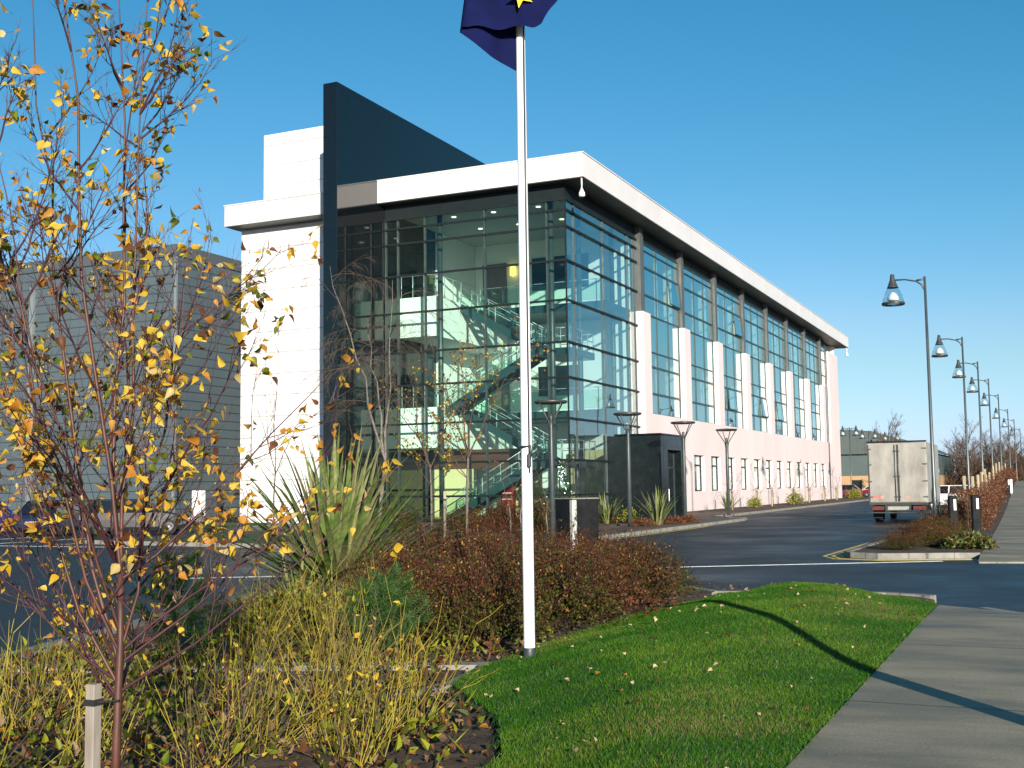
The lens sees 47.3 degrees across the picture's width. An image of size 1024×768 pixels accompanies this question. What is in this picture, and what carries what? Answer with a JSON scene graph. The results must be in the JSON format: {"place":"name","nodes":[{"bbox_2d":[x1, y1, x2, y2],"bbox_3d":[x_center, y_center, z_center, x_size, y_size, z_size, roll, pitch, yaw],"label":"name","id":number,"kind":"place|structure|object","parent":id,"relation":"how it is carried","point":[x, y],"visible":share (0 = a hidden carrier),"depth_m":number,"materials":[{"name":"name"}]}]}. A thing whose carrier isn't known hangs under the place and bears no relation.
{"place":"outdoors","nodes":[
{"label":"outdoors","id":0,"kind":"place"},
{"bbox_2d":[0,244,241,517],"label":"metal warehouse","id":1,"kind":"structure","parent":0,"point":[193,398],"depth_m":76.56,"materials":[{"name":"grey metal"}]},
{"bbox_2d":[108,533,495,545],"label":"grass verge","id":2,"kind":"object","parent":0,"point":[256,537],"depth_m":39.73,"materials":[{"name":"green plant"}]},
{"bbox_2d":[241,380,317,518],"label":"bare sapling","id":3,"kind":"object","parent":2,"relation":"on","point":[275,471],"visible":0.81,"depth_m":40.89,"materials":[{"name":"brown plant"}]},
{"bbox_2d":[289,254,464,540],"bbox_3d":[-4.095,0.387,36.278,5.203,8.928,4.449,-3,-6,25],"label":"weeping birch","id":4,"kind":"object","parent":2,"relation":"on","point":[384,451],"visible":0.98,"depth_m":36.23,"materials":[{"name":"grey plant"}]},
{"bbox_2d":[367,357,501,528],"bbox_3d":[-2.628,2.062,37.977,3.993,5.835,2.993,1,-5,-16],"label":"young birch","id":5,"kind":"object","parent":2,"relation":"on","point":[448,466],"visible":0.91,"depth_m":37.42,"materials":[{"name":"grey plant"}]},
{"bbox_2d":[0,496,1023,724],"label":"road","id":6,"kind":"structure","parent":0,"point":[807,539],"depth_m":24.55,"materials":[{"name":"grey asphalt"}]},
{"bbox_2d":[13,500,91,535],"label":"parked car","id":7,"kind":"object","parent":6,"relation":"on","point":[26,516],"visible":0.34,"depth_m":46.40,"materials":[{"name":"blue paint"}]},
{"bbox_2d":[79,499,191,535],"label":"parked car","id":8,"kind":"object","parent":6,"relation":"on","point":[128,514],"visible":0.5,"depth_m":46.30,"materials":[{"name":"grey paint"}]},
{"bbox_2d":[0,662,491,727],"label":"kerb","id":9,"kind":"structure","parent":6,"relation":"on","point":[462,664],"depth_m":10.78,"materials":[{"name":"concrete"}]},
{"bbox_2d":[0,670,500,767],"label":"planting bed","id":10,"kind":"object","parent":6,"relation":"on","point":[468,743],"visible":0.23,"depth_m":7.76,"materials":[{"name":"soil"}]},
{"bbox_2d":[0,589,104,767],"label":"yellow stem shrub","id":11,"kind":"object","parent":10,"relation":"on","point":[3,757],"visible":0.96,"depth_m":6.25,"materials":[{"name":"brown plant"}]},
{"bbox_2d":[0,602,112,709],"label":"yellow stem shrub","id":12,"kind":"object","parent":10,"relation":"on","point":[56,673],"visible":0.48,"depth_m":9.12,"materials":[{"name":"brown plant"}]},
{"bbox_2d":[0,596,148,734],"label":"yellow stem shrub","id":13,"kind":"object","parent":10,"relation":"on","point":[47,694],"visible":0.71,"depth_m":8.20,"materials":[{"name":"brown plant"}]},
{"bbox_2d":[84,683,118,767],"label":"tree stake","id":14,"kind":"object","parent":10,"relation":"on","point":[93,701],"visible":1,"depth_m":5.50,"materials":[{"name":"wood"}]},
{"bbox_2d":[51,636,184,767],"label":"yellow stem shrub","id":15,"kind":"object","parent":10,"relation":"on","point":[58,683],"visible":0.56,"depth_m":7.24,"materials":[{"name":"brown plant"}]},
{"bbox_2d":[67,594,299,767],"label":"yellow stem shrub","id":16,"kind":"object","parent":10,"relation":"on","point":[191,729],"visible":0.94,"depth_m":6.93,"materials":[{"name":"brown plant"}]},
{"bbox_2d":[0,0,403,767],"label":"young birch","id":17,"kind":"object","parent":10,"relation":"on","point":[48,450],"visible":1,"depth_m":5.72,"materials":[{"name":"yellow plant"}]},
{"bbox_2d":[193,597,307,703],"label":"yellow stem shrub","id":18,"kind":"object","parent":10,"relation":"on","point":[217,668],"visible":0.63,"depth_m":9.20,"materials":[{"name":"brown plant"}]},
{"bbox_2d":[151,604,385,766],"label":"yellow stem shrub","id":19,"kind":"object","parent":10,"relation":"on","point":[276,705],"visible":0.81,"depth_m":7.48,"materials":[{"name":"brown plant"}]},
{"bbox_2d":[0,611,554,767],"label":"ground cover","id":20,"kind":"object","parent":10,"relation":"on","point":[155,720],"visible":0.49,"depth_m":8.53,"materials":[{"name":"green plant"}]},
{"bbox_2d":[127,549,238,670],"bbox_3d":[-3.085,2.073,10.903,1.068,1.169,1.157,0,-5,-11],"label":"pine","id":21,"kind":"object","parent":20,"relation":"on","point":[190,617],"visible":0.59,"depth_m":10.82,"materials":[{"name":"green plant"}]},
{"bbox_2d":[240,557,397,697],"bbox_3d":[-1.478,1.972,9.407,1.167,1.112,0.960,-2,-5,11],"label":"yellow stem shrub","id":22,"kind":"object","parent":10,"relation":"on","point":[338,636],"visible":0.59,"depth_m":9.45,"materials":[{"name":"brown plant"}]},
{"bbox_2d":[239,576,430,747],"bbox_3d":[-1.205,2.026,7.729,1.251,1.441,1.099,-3,-6,25],"label":"yellow stem shrub","id":23,"kind":"object","parent":10,"relation":"on","point":[375,677],"visible":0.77,"depth_m":7.63,"materials":[{"name":"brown plant"}]},
{"bbox_2d":[266,624,421,766],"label":"yellow stem shrub","id":24,"kind":"object","parent":10,"relation":"on","point":[363,729],"visible":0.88,"depth_m":7.12,"materials":[{"name":"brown plant"}]},
{"bbox_2d":[238,553,449,707],"bbox_3d":[-1.232,1.919,9.152,1.551,1.263,1.347,-1,-5,1],"label":"yellow stem shrub","id":25,"kind":"object","parent":10,"relation":"on","point":[359,646],"visible":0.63,"depth_m":9.01,"materials":[{"name":"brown plant"}]},
{"bbox_2d":[326,594,500,737],"bbox_3d":[-0.632,1.940,7.934,1.251,1.038,0.987,0,-5,-8],"label":"yellow stem shrub","id":26,"kind":"object","parent":10,"relation":"on","point":[416,692],"visible":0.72,"depth_m":7.92,"materials":[{"name":"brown plant"}]},
{"bbox_2d":[25,581,710,663],"bbox_3d":[-1.406,3.146,16.229,7.500,0.120,12.100,-3,-6,25],"label":"planting bed","id":27,"kind":"object","parent":6,"relation":"on","point":[565,631],"visible":0.15,"depth_m":12.72,"materials":[{"name":"soil"}]},
{"bbox_2d":[200,560,353,653],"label":"yellow stem shrub","id":28,"kind":"object","parent":27,"relation":"on","point":[263,617],"visible":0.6,"depth_m":11.83,"materials":[{"name":"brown plant"}]},
{"bbox_2d":[217,573,353,639],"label":"green shrub","id":29,"kind":"object","parent":27,"relation":"on","point":[274,598],"visible":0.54,"depth_m":13.13,"materials":[{"name":"green plant"}]},
{"bbox_2d":[217,547,361,617],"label":"spiky shrub","id":30,"kind":"object","parent":27,"relation":"on","point":[286,578],"visible":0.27,"depth_m":15.63,"materials":[{"name":"green plant"}]},
{"bbox_2d":[263,546,398,660],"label":"yellow stem shrub","id":31,"kind":"object","parent":27,"relation":"on","point":[313,630],"visible":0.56,"depth_m":11.37,"materials":[{"name":"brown plant"}]},
{"bbox_2d":[181,424,495,615],"bbox_3d":[-2.394,2.010,16.795,4.810,2.907,4.607,-3,-6,25],"label":"spiky shrub","id":32,"kind":"object","parent":27,"relation":"on","point":[362,522],"visible":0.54,"depth_m":16.27,"materials":[{"name":"green plant"}]},
{"bbox_2d":[334,574,418,661],"bbox_3d":[-1.309,2.211,11.093,0.950,0.880,0.890,-3,-6,25],"label":"pine","id":33,"kind":"object","parent":27,"relation":"on","point":[383,600],"visible":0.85,"depth_m":11.09,"materials":[{"name":"green plant"}]},
{"bbox_2d":[0,582,772,767],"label":"leaf litter","id":34,"kind":"object","parent":27,"relation":"on","point":[292,764],"visible":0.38,"depth_m":8.43,"materials":[{"name":"brown plant"}]},
{"bbox_2d":[348,559,433,652],"bbox_3d":[-1.209,2.225,11.645,1.009,0.946,0.898,-3,-6,25],"label":"pine","id":35,"kind":"object","parent":27,"relation":"on","point":[406,586],"visible":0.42,"depth_m":11.66,"materials":[{"name":"green plant"}]},
{"bbox_2d":[312,570,470,640],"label":"green shrub","id":36,"kind":"object","parent":27,"relation":"on","point":[355,589],"visible":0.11,"depth_m":12.70,"materials":[{"name":"green plant"}]},
{"bbox_2d":[324,532,468,617],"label":"red shrub","id":37,"kind":"object","parent":27,"relation":"on","point":[377,566],"visible":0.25,"depth_m":14.00,"materials":[{"name":"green plant"}]},
{"bbox_2d":[371,507,479,590],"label":"red shrub","id":38,"kind":"object","parent":27,"relation":"on","point":[436,533],"visible":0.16,"depth_m":17.31,"materials":[{"name":"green plant"}]},
{"bbox_2d":[399,509,540,607],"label":"red shrub","id":39,"kind":"object","parent":27,"relation":"on","point":[467,553],"visible":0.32,"depth_m":15.43,"materials":[{"name":"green plant"}]},
{"bbox_2d":[428,510,521,578],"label":"red shrub","id":40,"kind":"object","parent":27,"relation":"on","point":[466,531],"visible":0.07,"depth_m":19.05,"materials":[{"name":"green plant"}]},
{"bbox_2d":[392,534,570,645],"bbox_3d":[-0.404,2.154,12.242,2.120,1.201,1.570,-6,-8,48],"label":"red shrub","id":41,"kind":"object","parent":27,"relation":"on","point":[474,615],"visible":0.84,"depth_m":12.03,"materials":[{"name":"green plant"}]},
{"bbox_2d":[474,508,580,583],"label":"red shrub","id":42,"kind":"object","parent":27,"relation":"on","point":[539,539],"visible":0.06,"depth_m":16.93,"materials":[{"name":"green plant"}]},
{"bbox_2d":[420,522,646,632],"bbox_3d":[0.190,2.180,13.257,2.504,1.314,2.025,-2,-5,14],"label":"red shrub","id":43,"kind":"object","parent":27,"relation":"on","point":[545,571],"visible":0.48,"depth_m":13.06,"materials":[{"name":"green plant"}]},
{"bbox_2d":[535,516,636,576],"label":"red shrub","id":44,"kind":"object","parent":27,"relation":"on","point":[580,540],"visible":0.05,"depth_m":18.45,"materials":[{"name":"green plant"}]},
{"bbox_2d":[502,525,697,620],"bbox_3d":[0.962,2.340,14.514,2.581,1.193,2.153,-1,-5,0],"label":"red shrub","id":45,"kind":"object","parent":27,"relation":"on","point":[630,598],"visible":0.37,"depth_m":14.21,"materials":[{"name":"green plant"}]},
{"bbox_2d":[535,520,704,611],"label":"red shrub","id":46,"kind":"object","parent":27,"relation":"on","point":[648,557],"visible":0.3,"depth_m":15.56,"materials":[{"name":"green plant"}]},
{"bbox_2d":[571,523,715,595],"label":"red shrub","id":47,"kind":"object","parent":27,"relation":"on","point":[674,563],"visible":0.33,"depth_m":16.86,"materials":[{"name":"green plant"}]},
{"bbox_2d":[233,525,555,539],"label":"planting bed","id":48,"kind":"object","parent":6,"relation":"on","point":[262,531],"visible":0.05,"depth_m":42.98,"materials":[{"name":"soil"}]},
{"bbox_2d":[371,504,424,531],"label":"red shrub","id":49,"kind":"object","parent":48,"relation":"on","point":[400,521],"visible":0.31,"depth_m":42.37,"materials":[{"name":"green plant"}]},
{"bbox_2d":[430,501,492,531],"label":"red shrub","id":50,"kind":"object","parent":48,"relation":"on","point":[455,520],"visible":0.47,"depth_m":41.38,"materials":[{"name":"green plant"}]},
{"bbox_2d":[408,317,553,535],"bbox_3d":[-1.142,1.360,37.142,3.574,7.045,4.124,4,-7,-42],"label":"young birch","id":51,"kind":"object","parent":48,"relation":"on","point":[467,453],"visible":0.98,"depth_m":37.13,"materials":[{"name":"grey plant"}]},
{"bbox_2d":[468,496,534,533],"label":"red shrub","id":52,"kind":"object","parent":48,"relation":"on","point":[500,512],"visible":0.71,"depth_m":39.23,"materials":[{"name":"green plant"}]},
{"bbox_2d":[514,496,555,530],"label":"red shrub","id":53,"kind":"object","parent":48,"relation":"on","point":[536,510],"visible":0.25,"depth_m":40.63,"materials":[{"name":"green plant"}]},
{"bbox_2d":[11,537,933,578],"bbox_3d":[-11.999,4.989,35.422,45.937,0.004,11.737,-5,-7,41],"label":"road marking","id":54,"kind":"object","parent":6,"relation":"on","point":[686,566],"visible":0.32,"depth_m":24.59,"materials":[{"name":"white paint"}]},
{"bbox_2d":[0,499,1023,661],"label":"kerb","id":55,"kind":"structure","parent":6,"relation":"on","point":[850,553],"depth_m":25.82,"materials":[{"name":"concrete"}]},
{"bbox_2d":[224,82,848,523],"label":"office building","id":56,"kind":"structure","parent":6,"relation":"on","point":[658,316],"depth_m":60.41,"materials":[{"name":"paint"}]},
{"bbox_2d":[483,263,506,309],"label":"interior door","id":57,"kind":"structure","parent":56,"relation":"in","point":[496,277],"depth_m":65.12,"materials":[{"name":"grey"}]},
{"bbox_2d":[489,375,509,413],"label":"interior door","id":58,"kind":"structure","parent":56,"relation":"in","point":[502,398],"depth_m":64.47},
{"bbox_2d":[538,365,577,395],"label":"interior window","id":59,"kind":"structure","parent":56,"relation":"in","point":[560,370],"depth_m":63.13,"materials":[{"name":"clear glass"}]},
{"bbox_2d":[532,253,588,290],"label":"interior window","id":60,"kind":"structure","parent":56,"relation":"in","point":[538,270],"depth_m":63.61,"materials":[{"name":"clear glass"}]},
{"bbox_2d":[643,243,680,417],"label":"window","id":61,"kind":"structure","parent":56,"relation":"in","point":[661,287],"depth_m":66.06,"materials":[{"name":"glass"}]},
{"bbox_2d":[668,451,675,516],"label":"door","id":62,"kind":"structure","parent":56,"relation":"in","point":[671,467],"depth_m":58.16,"materials":[{"name":"paint"}]},
{"bbox_2d":[694,455,701,490],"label":"window","id":63,"kind":"structure","parent":56,"relation":"in","point":[697,459],"depth_m":70.70,"materials":[{"name":"glass"}]},
{"bbox_2d":[684,267,714,423],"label":"window","id":64,"kind":"structure","parent":56,"relation":"in","point":[697,289],"depth_m":73.02,"materials":[{"name":"glass"}]},
{"bbox_2d":[717,286,743,428],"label":"window","id":65,"kind":"structure","parent":56,"relation":"in","point":[728,305],"depth_m":79.94,"materials":[{"name":"glass"}]},
{"bbox_2d":[744,301,768,432],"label":"window","id":66,"kind":"structure","parent":56,"relation":"in","point":[754,321],"depth_m":86.97,"materials":[{"name":"glass"}]},
{"bbox_2d":[768,315,787,435],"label":"window","id":67,"kind":"structure","parent":56,"relation":"in","point":[776,331],"depth_m":93.83,"materials":[{"name":"glass"}]},
{"bbox_2d":[788,327,805,438],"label":"window","id":68,"kind":"structure","parent":56,"relation":"in","point":[795,344],"depth_m":100.88,"materials":[{"name":"glass"}]},
{"bbox_2d":[805,337,820,440],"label":"window","id":69,"kind":"structure","parent":56,"relation":"in","point":[812,364],"depth_m":107.81,"materials":[{"name":"glass"}]},
{"bbox_2d":[599,519,651,525],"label":"planting bed","id":70,"kind":"object","parent":6,"relation":"on","point":[613,523],"visible":0.12,"depth_m":47.47,"materials":[{"name":"soil"}]},
{"bbox_2d":[595,494,623,523],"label":"spiky shrub","id":71,"kind":"object","parent":70,"relation":"on","point":[606,516],"visible":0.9,"depth_m":47.79,"materials":[{"name":"green plant"}]},
{"bbox_2d":[599,521,700,531],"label":"planting bed","id":72,"kind":"object","parent":6,"relation":"on","point":[635,528],"visible":0.36,"depth_m":43.33,"materials":[{"name":"soil"}]},
{"bbox_2d":[636,486,677,524],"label":"spiky shrub","id":73,"kind":"object","parent":72,"relation":"on","point":[657,515],"visible":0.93,"depth_m":45.42,"materials":[{"name":"green plant"}]},
{"bbox_2d":[715,428,736,515],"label":"disc lamp","id":74,"kind":"object","parent":6,"relation":"on","point":[726,442],"visible":1,"depth_m":59.78,"materials":[{"name":"metal"}]},
{"bbox_2d":[687,498,868,512],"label":"planting bed","id":75,"kind":"object","parent":6,"relation":"on","point":[769,506],"visible":0.43,"depth_m":78.83,"materials":[{"name":"soil"}]},
{"bbox_2d":[866,440,940,521],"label":"box truck","id":76,"kind":"object","parent":6,"relation":"on","point":[899,476],"visible":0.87,"depth_m":48.66,"materials":[{"name":"metal"}]},
{"bbox_2d":[854,498,1009,553],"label":"planting bed","id":77,"kind":"object","parent":6,"relation":"on","point":[929,549],"visible":0.22,"depth_m":27.15,"materials":[{"name":"soil"}]},
{"bbox_2d":[870,529,926,549],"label":"red shrub","id":78,"kind":"object","parent":77,"relation":"on","point":[900,540],"visible":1,"depth_m":27.38,"materials":[{"name":"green plant"}]},
{"bbox_2d":[886,520,956,540],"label":"red shrub","id":79,"kind":"object","parent":77,"relation":"on","point":[920,526],"visible":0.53,"depth_m":31.15,"materials":[{"name":"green plant"}]},
{"bbox_2d":[908,523,964,546],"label":"red shrub","id":80,"kind":"object","parent":77,"relation":"on","point":[941,536],"visible":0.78,"depth_m":28.57,"materials":[{"name":"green plant"}]},
{"bbox_2d":[906,510,969,533],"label":"red shrub","id":81,"kind":"object","parent":77,"relation":"on","point":[946,523],"visible":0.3,"depth_m":33.29,"materials":[{"name":"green plant"}]},
{"bbox_2d":[941,528,999,549],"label":"shrub","id":82,"kind":"object","parent":77,"relation":"on","point":[973,540],"visible":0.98,"depth_m":27.30,"materials":[{"name":"green plant"}]},
{"bbox_2d":[948,416,988,477],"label":"bare tree","id":83,"kind":"object","parent":6,"relation":"on","point":[962,441],"visible":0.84,"depth_m":138.50,"materials":[{"name":"brown plant"}]},
{"bbox_2d":[989,430,1016,468],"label":"tree","id":84,"kind":"object","parent":6,"relation":"on","point":[1011,452],"visible":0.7,"depth_m":161.00,"materials":[{"name":"brown plant"}]},
{"bbox_2d":[0,0,1023,474],"label":"sky","id":85,"kind":"structure","parent":0,"point":[834,149],"materials":[{"name":"blue"}]},
{"bbox_2d":[397,512,742,539],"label":"pavement","id":86,"kind":"structure","parent":0,"point":[705,517],"depth_m":53.37,"materials":[{"name":"grey concrete"}]},
{"bbox_2d":[534,400,566,535],"bbox_3d":[1.303,2.732,38.319,1.120,4.450,1.120,-3,-6,25],"label":"disc lamp","id":87,"kind":"object","parent":86,"relation":"on","point":[551,460],"visible":0.94,"depth_m":38.24,"materials":[{"name":"metal"}]},
{"bbox_2d":[613,412,641,525],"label":"disc lamp","id":88,"kind":"object","parent":86,"relation":"on","point":[628,459],"visible":0.9,"depth_m":45.20,"materials":[{"name":"metal"}]},
{"bbox_2d":[671,421,694,516],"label":"disc lamp","id":89,"kind":"object","parent":86,"relation":"on","point":[682,436],"visible":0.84,"depth_m":52.19,"materials":[{"name":"metal"}]},
{"bbox_2d":[554,497,598,550],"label":"stone pillar","id":90,"kind":"structure","parent":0,"point":[583,511],"depth_m":26.50,"materials":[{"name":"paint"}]},
{"bbox_2d":[446,581,937,767],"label":"lawn","id":91,"kind":"structure","parent":0,"point":[482,711],"depth_m":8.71,"materials":[{"name":"green plant"}]},
{"bbox_2d":[516,25,535,657],"bbox_3d":[0.118,-1.190,11.119,0.143,7.560,0.140,-3,-6,25],"label":"flagpole","id":92,"kind":"object","parent":91,"relation":"on","point":[529,649],"visible":0.95,"depth_m":11.01,"materials":[{"name":"white metal"}]},
{"bbox_2d":[460,0,557,70],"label":"flag","id":93,"kind":"object","parent":92,"relation":"attached to","point":[488,27],"visible":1,"depth_m":11.14,"materials":[{"name":"fabric"}]},
{"bbox_2d":[467,582,926,767],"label":"fallen leaves","id":94,"kind":"object","parent":91,"relation":"on","point":[655,665],"visible":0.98,"depth_m":10.04,"materials":[{"name":"beige plant"}]},
{"bbox_2d":[840,430,953,489],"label":"brick warehouse","id":95,"kind":"structure","parent":0,"point":[859,467],"depth_m":155.67,"materials":[{"name":"metal"}]},
{"bbox_2d":[786,605,1023,767],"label":"path","id":96,"kind":"structure","parent":0,"point":[943,687],"depth_m":8.38,"materials":[{"name":"concrete"}]},
{"bbox_2d":[855,481,1015,547],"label":"hedge bank","id":97,"kind":"structure","parent":0,"point":[992,528],"depth_m":40.13,"materials":[{"name":"soil"}]},
{"bbox_2d":[881,274,937,514],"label":"street lamp","id":98,"kind":"object","parent":97,"relation":"on","point":[893,299],"visible":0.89,"depth_m":43.22,"materials":[{"name":"metal"}]},
{"bbox_2d":[931,335,970,488],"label":"street lamp","id":99,"kind":"object","parent":97,"relation":"on","point":[939,352],"visible":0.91,"depth_m":61.73,"materials":[{"name":"metal"}]},
{"bbox_2d":[948,496,958,531],"bbox_3d":[13.381,3.970,35.450,0.260,1.150,0.186,-1,-5,5],"label":"bollard","id":100,"kind":"object","parent":97,"relation":"on","point":[952,507],"visible":0.68,"depth_m":35.39,"materials":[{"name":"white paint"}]},
{"bbox_2d":[952,360,983,481],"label":"street lamp","id":101,"kind":"object","parent":97,"relation":"on","point":[958,373],"visible":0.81,"depth_m":74.61,"materials":[{"name":"metal"}]},
{"bbox_2d":[970,495,980,530],"bbox_3d":[14.550,4.062,36.670,0.260,1.150,0.186,-1,-5,5],"label":"bollard","id":102,"kind":"object","parent":97,"relation":"on","point":[975,512],"visible":0.85,"depth_m":36.59,"materials":[{"name":"black metal"}]},
{"bbox_2d":[940,466,1020,529],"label":"beech hedge","id":103,"kind":"object","parent":97,"relation":"on","point":[991,494],"visible":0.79,"depth_m":42.20,"materials":[{"name":"brown plant"}]},
{"bbox_2d":[945,442,1023,484],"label":"undergrowth","id":104,"kind":"object","parent":97,"relation":"on","point":[955,477],"visible":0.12,"depth_m":170.50,"materials":[{"name":"brown plant"}]},
{"bbox_2d":[978,481,1023,560],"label":"path","id":105,"kind":"structure","parent":0,"point":[1008,535],"depth_m":35.18,"materials":[{"name":"concrete"}]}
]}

